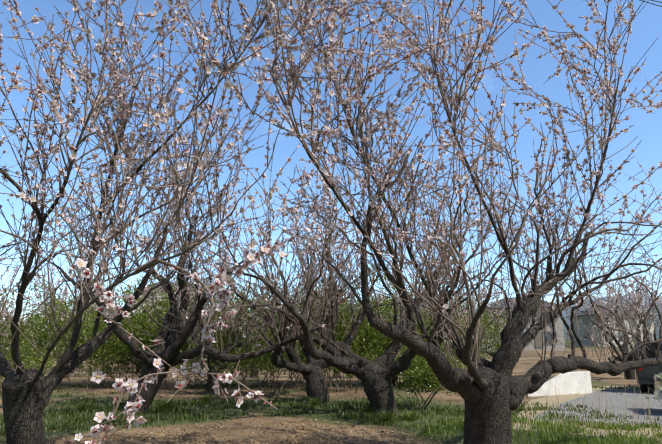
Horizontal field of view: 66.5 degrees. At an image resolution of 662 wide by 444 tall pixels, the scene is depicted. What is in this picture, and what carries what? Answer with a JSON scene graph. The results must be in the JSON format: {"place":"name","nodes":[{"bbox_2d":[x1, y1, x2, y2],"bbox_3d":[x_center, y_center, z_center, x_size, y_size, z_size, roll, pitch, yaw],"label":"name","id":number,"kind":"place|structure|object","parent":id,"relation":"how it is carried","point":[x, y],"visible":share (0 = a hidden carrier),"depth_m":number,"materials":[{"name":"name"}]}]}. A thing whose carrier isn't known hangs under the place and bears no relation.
{"place":"outdoors","nodes":[
{"label":"outdoors","id":0,"kind":"place"},
{"bbox_2d":[0,295,661,443],"bbox_3d":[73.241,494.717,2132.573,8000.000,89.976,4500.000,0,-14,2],"label":"ground","id":1,"kind":"structure","parent":0,"point":[524,364],"depth_m":12.87,"materials":[{"name":"brown soil"}]},
{"bbox_2d":[0,269,33,336],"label":"plum tree","id":2,"kind":"object","parent":1,"relation":"on","point":[10,281],"visible":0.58,"depth_m":19.49,"materials":[{"name":"plant"}]},
{"bbox_2d":[0,287,43,347],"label":"plum tree","id":3,"kind":"object","parent":1,"relation":"on","point":[12,299],"visible":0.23,"depth_m":24.49,"materials":[{"name":"plant"}]},
{"bbox_2d":[0,266,51,346],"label":"plum tree","id":4,"kind":"object","parent":1,"relation":"on","point":[15,271],"visible":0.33,"depth_m":27.84,"materials":[{"name":"plant"}]},
{"bbox_2d":[0,341,55,386],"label":"shrub","id":5,"kind":"object","parent":1,"relation":"on","point":[34,362],"visible":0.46,"depth_m":17.48,"materials":[{"name":"green plant"}]},
{"bbox_2d":[0,279,99,375],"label":"tree","id":6,"kind":"object","parent":1,"relation":"on","point":[2,343],"visible":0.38,"depth_m":21.20,"materials":[{"name":"green plant"}]},
{"bbox_2d":[25,263,108,372],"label":"plum tree","id":7,"kind":"object","parent":1,"relation":"on","point":[52,269],"visible":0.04,"depth_m":32.03,"materials":[{"name":"plant"}]},
{"bbox_2d":[10,245,140,377],"bbox_3d":[-14.122,4.941,27.067,6.321,7.101,7.685,-1,-14,3],"label":"plum tree","id":8,"kind":"object","parent":1,"relation":"on","point":[55,287],"visible":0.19,"depth_m":27.29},
{"bbox_2d":[10,286,159,388],"bbox_3d":[-9.719,4.604,20.470,6.039,4.046,4.573,0,-14,2],"label":"shrub","id":9,"kind":"object","parent":1,"relation":"on","point":[83,331],"visible":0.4,"depth_m":19.88,"materials":[{"name":"green plant"}]},
{"bbox_2d":[10,276,171,383],"bbox_3d":[-10.188,4.730,22.745,6.513,4.920,5.584,0,-14,2],"label":"bush","id":10,"kind":"object","parent":1,"relation":"on","point":[40,321],"visible":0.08,"depth_m":22.20,"materials":[{"name":"green plant"}]},
{"bbox_2d":[73,337,152,386],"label":"shrub","id":11,"kind":"object","parent":1,"relation":"on","point":[107,367],"visible":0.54,"depth_m":19.82,"materials":[{"name":"green plant"}]},
{"bbox_2d":[79,293,194,383],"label":"shrub","id":12,"kind":"object","parent":1,"relation":"on","point":[137,338],"visible":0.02,"depth_m":21.52,"materials":[{"name":"green plant"}]},
{"bbox_2d":[87,304,190,371],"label":"plum tree","id":13,"kind":"object","parent":1,"relation":"on","point":[141,367],"visible":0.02,"depth_m":31.54,"materials":[{"name":"plant"}]},
{"bbox_2d":[118,286,178,318],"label":"plum tree","id":14,"kind":"object","parent":1,"relation":"on","point":[150,301],"visible":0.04,"depth_m":42.43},
{"bbox_2d":[117,281,195,375],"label":"plum tree","id":15,"kind":"object","parent":1,"relation":"on","point":[139,301],"visible":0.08,"depth_m":27.25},
{"bbox_2d":[90,276,240,389],"bbox_3d":[-6.370,4.341,20.325,6.891,4.479,4.854,0,-14,2],"label":"shrub","id":16,"kind":"object","parent":1,"relation":"on","point":[152,332],"visible":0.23,"depth_m":19.52,"materials":[{"name":"green plant"}]},
{"bbox_2d":[0,0,337,443],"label":"plum tree","id":17,"kind":"object","parent":1,"relation":"on","point":[26,395],"visible":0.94,"depth_m":5.49,"materials":[{"name":"brown plant"}]},
{"bbox_2d":[133,282,204,323],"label":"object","id":18,"kind":"structure","parent":1,"relation":"on","point":[156,283],"depth_m":74.51,"materials":[{"name":"plant"}]},
{"bbox_2d":[1,117,360,414],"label":"plum tree","id":19,"kind":"object","parent":1,"relation":"on","point":[175,336],"visible":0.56,"depth_m":12.11,"materials":[{"name":"brown plant"}]},
{"bbox_2d":[134,329,236,381],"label":"shrub","id":20,"kind":"object","parent":1,"relation":"on","point":[190,370],"depth_m":23.09,"materials":[{"name":"green plant"}]},
{"bbox_2d":[131,294,285,386],"bbox_3d":[-4.823,4.678,20.319,7.288,3.833,5.069,0,-14,2],"label":"shrub","id":21,"kind":"object","parent":1,"relation":"on","point":[145,312],"depth_m":20.38,"materials":[{"name":"green plant"}]},
{"bbox_2d":[139,223,282,394],"bbox_3d":[-3.884,3.187,17.221,4.954,5.565,6.023,7,-16,-27],"label":"plum tree","id":22,"kind":"object","parent":1,"relation":"on","point":[210,384],"visible":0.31,"depth_m":17.05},
{"bbox_2d":[182,339,248,385],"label":"shrub","id":23,"kind":"object","parent":1,"relation":"on","point":[202,368],"depth_m":20.55,"materials":[{"name":"green plant"}]},
{"bbox_2d":[215,283,260,377],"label":"plum tree","id":24,"kind":"object","parent":1,"relation":"on","point":[253,376],"visible":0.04,"depth_m":26.95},
{"bbox_2d":[179,287,300,389],"bbox_3d":[-3.119,4.435,19.746,7.586,4.015,4.603,8,-16,-30],"label":"shrub","id":25,"kind":"object","parent":1,"relation":"on","point":[232,340],"visible":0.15,"depth_m":18.96,"materials":[{"name":"green plant"}]},
{"bbox_2d":[169,329,337,395],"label":"shrub","id":26,"kind":"object","parent":1,"relation":"on","point":[257,363],"visible":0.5,"depth_m":16.40,"materials":[{"name":"green plant"}]},
{"bbox_2d":[214,285,299,382],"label":"tree","id":27,"kind":"object","parent":1,"relation":"on","point":[258,332],"visible":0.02,"depth_m":22.68,"materials":[{"name":"green plant"}]},
{"bbox_2d":[222,281,363,386],"bbox_3d":[-1.694,4.573,21.168,6.183,4.450,5.053,0,-14,2],"label":"tree","id":28,"kind":"object","parent":1,"relation":"on","point":[293,335],"visible":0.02,"depth_m":20.38,"materials":[{"name":"green plant"}]},
{"bbox_2d":[252,295,355,383],"bbox_3d":[-1.168,5.166,22.554,5.869,3.979,4.253,5,-15,-18],"label":"tree","id":29,"kind":"object","parent":1,"relation":"on","point":[314,342],"depth_m":22.33,"materials":[{"name":"green plant"}]},
{"bbox_2d":[192,166,418,402],"bbox_3d":[-0.461,1.362,14.920,7.724,8.175,6.777,12,-18,-38],"label":"plum tree","id":30,"kind":"object","parent":1,"relation":"on","point":[311,372],"visible":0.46,"depth_m":14.58,"materials":[{"name":"brown plant"}]},
{"bbox_2d":[274,314,341,389],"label":"tree","id":31,"kind":"object","parent":1,"relation":"on","point":[305,362],"visible":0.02,"depth_m":19.10,"materials":[{"name":"green plant"}]},
{"bbox_2d":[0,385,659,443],"bbox_3d":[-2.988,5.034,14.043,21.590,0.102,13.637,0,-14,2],"label":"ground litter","id":32,"kind":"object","parent":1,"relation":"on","point":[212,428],"visible":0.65,"depth_m":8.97,"materials":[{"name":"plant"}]},
{"bbox_2d":[0,383,661,443],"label":"grass","id":33,"kind":"structure","parent":1,"relation":"on","point":[78,415],"depth_m":10.81,"materials":[{"name":"green plant"}]},
{"bbox_2d":[261,279,420,388],"bbox_3d":[0.464,4.383,19.995,6.390,4.235,4.989,0,-14,2],"label":"shrub","id":34,"kind":"object","parent":1,"relation":"on","point":[346,312],"visible":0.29,"depth_m":19.52,"materials":[{"name":"green plant"}]},
{"bbox_2d":[324,300,375,378],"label":"plum tree","id":35,"kind":"object","parent":1,"relation":"on","point":[337,376],"visible":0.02,"depth_m":26.32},
{"bbox_2d":[286,333,423,392],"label":"shrub","id":36,"kind":"object","parent":1,"relation":"on","point":[356,348],"visible":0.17,"depth_m":18.01,"materials":[{"name":"green plant"}]},
{"bbox_2d":[328,309,403,383],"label":"tree","id":37,"kind":"object","parent":1,"relation":"on","point":[357,352],"depth_m":22.34,"materials":[{"name":"green plant"}]},
{"bbox_2d":[167,112,579,415],"bbox_3d":[0.596,0.620,11.947,8.223,8.146,7.485,0,-14,2],"label":"plum tree","id":38,"kind":"object","parent":1,"relation":"on","point":[377,374],"visible":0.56,"depth_m":11.51,"materials":[{"name":"brown plant"}]},
{"bbox_2d":[359,283,399,360],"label":"plum tree","id":39,"kind":"object","parent":1,"relation":"on","point":[385,311],"depth_m":31.94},
{"bbox_2d":[317,267,457,387],"bbox_3d":[2.445,4.354,21.190,6.216,4.888,4.440,10,-17,-33],"label":"shrub","id":40,"kind":"object","parent":1,"relation":"on","point":[387,341],"visible":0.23,"depth_m":20.13,"materials":[{"name":"green plant"}]},
{"bbox_2d":[332,289,459,384],"bbox_3d":[2.292,4.765,21.876,7.015,4.436,4.020,5,-15,-18],"label":"shrub","id":41,"kind":"object","parent":1,"relation":"on","point":[387,299],"visible":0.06,"depth_m":21.47,"materials":[{"name":"green plant"}]},
{"bbox_2d":[344,290,451,384],"bbox_3d":[2.963,4.890,22.039,4.801,4.582,6.085,-2,-14,9],"label":"plum tree","id":42,"kind":"object","parent":1,"relation":"on","point":[393,379],"visible":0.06,"depth_m":21.26,"materials":[{"name":"plant"}]},
{"bbox_2d":[150,0,661,443],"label":"plum tree","id":43,"kind":"object","parent":1,"relation":"on","point":[493,392],"visible":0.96,"depth_m":6.22,"materials":[{"name":"brown plant"}]},
{"bbox_2d":[368,332,457,367],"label":"shrub","id":44,"kind":"object","parent":1,"relation":"on","point":[453,351],"visible":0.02,"depth_m":20.31,"materials":[{"name":"green plant"}]},
{"bbox_2d":[392,345,455,410],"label":"shrub","id":45,"kind":"object","parent":1,"relation":"on","point":[423,378],"visible":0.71,"depth_m":12.52,"materials":[{"name":"green plant"}]},
{"bbox_2d":[400,328,467,390],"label":"shrub","id":46,"kind":"object","parent":1,"relation":"on","point":[458,365],"visible":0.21,"depth_m":18.30,"materials":[{"name":"green plant"}]},
{"bbox_2d":[370,297,515,365],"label":"shrub","id":47,"kind":"object","parent":1,"relation":"on","point":[489,327],"visible":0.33,"depth_m":21.13,"materials":[{"name":"green plant"}]},
{"bbox_2d":[372,244,531,361],"bbox_3d":[6.209,4.724,26.931,7.186,7.420,6.456,14,-20,-43],"label":"plum tree","id":48,"kind":"object","parent":1,"relation":"on","point":[424,302],"visible":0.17,"depth_m":26.68,"materials":[{"name":"brown plant"}]},
{"bbox_2d":[442,273,514,345],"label":"plum tree","id":49,"kind":"object","parent":1,"relation":"on","point":[496,297],"visible":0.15,"depth_m":31.23,"materials":[{"name":"brown plant"}]},
{"bbox_2d":[478,292,539,356],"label":"plum tree","id":50,"kind":"object","parent":1,"relation":"on","point":[500,321],"visible":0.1,"depth_m":41.53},
{"bbox_2d":[483,297,566,350],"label":"house","id":51,"kind":"structure","parent":1,"relation":"on","point":[537,343],"depth_m":68.51,"materials":[{"name":"tile"}]},
{"bbox_2d":[525,371,591,396],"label":"concrete wall","id":52,"kind":"structure","parent":1,"relation":"on","point":[572,383],"depth_m":17.00,"materials":[{"name":"white concrete"}]},
{"bbox_2d":[553,258,661,379],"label":"plum tree","id":53,"kind":"object","parent":1,"relation":"on","point":[628,374],"visible":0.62,"depth_m":25.43,"materials":[{"name":"plant"}]},
{"bbox_2d":[567,306,656,346],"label":"house","id":54,"kind":"structure","parent":1,"relation":"on","point":[582,317],"depth_m":89.07,"materials":[{"name":"tile"}]},
{"bbox_2d":[641,287,661,331],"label":"plum tree","id":55,"kind":"object","parent":1,"relation":"on","point":[652,307],"visible":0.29,"depth_m":47.77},
{"bbox_2d":[0,0,661,334],"label":"sky","id":56,"kind":"structure","parent":0,"point":[646,27],"materials":[{"name":"blue"}]},
{"bbox_2d":[513,386,661,441],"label":"verge path","id":57,"kind":"structure","parent":0,"point":[554,400],"depth_m":13.06,"materials":[{"name":"grey concrete"}]},
{"bbox_2d":[525,378,653,430],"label":"dry plant stalks","id":58,"kind":"object","parent":57,"relation":"on","point":[649,412],"visible":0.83,"depth_m":10.43,"materials":[{"name":"beige plant"}]},
{"bbox_2d":[530,390,661,425],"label":"gravel road","id":59,"kind":"structure","parent":0,"point":[617,399],"depth_m":13.25,"materials":[{"name":"grey gravel"}]},
{"bbox_2d":[634,342,661,391],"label":"dark van","id":60,"kind":"object","parent":59,"relation":"on","point":[645,376],"visible":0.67,"depth_m":17.22,"materials":[{"name":"paint"}]},
{"bbox_2d":[654,374,661,399],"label":"shrub","id":61,"kind":"object","parent":59,"relation":"on","point":[658,386],"visible":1,"depth_m":12.20,"materials":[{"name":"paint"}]},
{"bbox_2d":[639,0,661,6],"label":"power lines","id":62,"kind":"object","parent":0,"point":[652,3],"visible":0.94,"depth_m":13.87,"materials":[{"name":"black metal"}]}
]}

